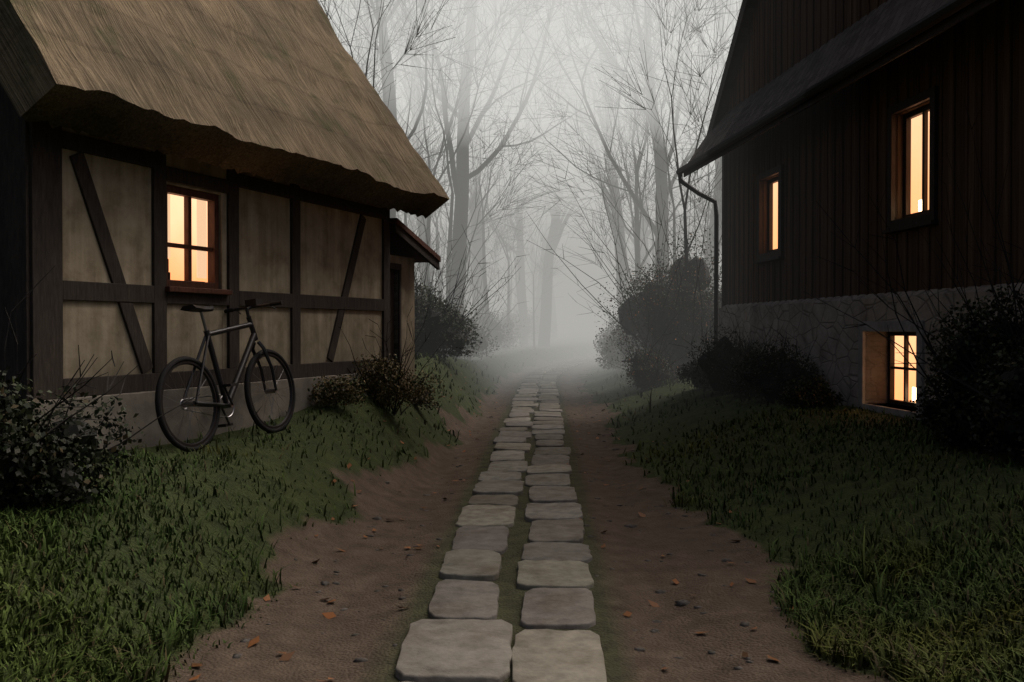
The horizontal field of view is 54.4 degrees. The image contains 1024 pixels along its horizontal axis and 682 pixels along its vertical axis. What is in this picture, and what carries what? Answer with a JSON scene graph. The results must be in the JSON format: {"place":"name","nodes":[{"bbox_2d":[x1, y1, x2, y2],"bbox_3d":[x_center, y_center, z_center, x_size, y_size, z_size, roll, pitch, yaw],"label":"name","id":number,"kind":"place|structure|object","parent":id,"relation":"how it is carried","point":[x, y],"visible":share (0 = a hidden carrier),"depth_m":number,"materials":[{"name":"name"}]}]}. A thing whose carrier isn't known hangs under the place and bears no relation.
{"place":"outdoors","nodes":[
{"label":"outdoors","id":0,"kind":"place"},
{"bbox_2d":[0,105,1023,681],"bbox_3d":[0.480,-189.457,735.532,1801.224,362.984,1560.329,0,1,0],"label":"ground","id":1,"kind":"structure","parent":0,"point":[296,619],"depth_m":6.90,"materials":[{"name":"brown soil"}]},
{"bbox_2d":[0,83,440,451],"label":"house","id":2,"kind":"structure","parent":1,"relation":"on","point":[138,247],"depth_m":8.20,"materials":[{"name":"paint"}]},
{"bbox_2d":[0,0,449,218],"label":"thatch roof","id":3,"kind":"structure","parent":2,"relation":"attached to","point":[285,91],"depth_m":8.46,"materials":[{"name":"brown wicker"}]},
{"bbox_2d":[155,299,295,451],"bbox_3d":[-2.375,0.249,8.362,0.622,1.203,1.887,-7,0,20],"label":"bicycle","id":4,"kind":"object","parent":1,"relation":"on","point":[215,404],"visible":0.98,"depth_m":8.20,"materials":[{"name":"black paint"}]},
{"bbox_2d":[189,375,800,681],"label":"fallen leaves","id":5,"kind":"object","parent":1,"relation":"on","point":[654,630],"visible":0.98,"depth_m":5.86,"materials":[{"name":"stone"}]},
{"bbox_2d":[395,356,606,681],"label":"flagstones","id":6,"kind":"object","parent":1,"relation":"on","point":[462,634],"visible":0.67,"depth_m":5.87,"materials":[{"name":"grey stone"}]},
{"bbox_2d":[0,230,1023,513],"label":"bushes","id":7,"kind":"object","parent":1,"relation":"on","point":[992,424],"visible":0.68,"depth_m":10.04,"materials":[{"name":"green plant"}]},
{"bbox_2d":[0,100,1023,512],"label":"bush leaves","id":8,"kind":"object","parent":1,"relation":"on","point":[394,408],"visible":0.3,"depth_m":10.82,"materials":[{"name":"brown plant"}]},
{"bbox_2d":[318,0,741,363],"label":"bare trees","id":9,"kind":"object","parent":1,"relation":"on","point":[417,28],"visible":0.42,"depth_m":32.70,"materials":[{"name":"grey plant"}]},
{"bbox_2d":[676,0,1023,419],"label":"house","id":10,"kind":"structure","parent":1,"relation":"on","point":[838,111],"depth_m":11.91,"materials":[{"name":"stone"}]},
{"bbox_2d":[0,347,1023,681],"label":"grass","id":11,"kind":"structure","parent":0,"point":[880,641],"depth_m":5.16,"materials":[{"name":"green plant"}]},
{"bbox_2d":[323,0,735,112],"label":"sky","id":12,"kind":"structure","parent":0,"point":[323,0],"materials":[{"name":"grey"}]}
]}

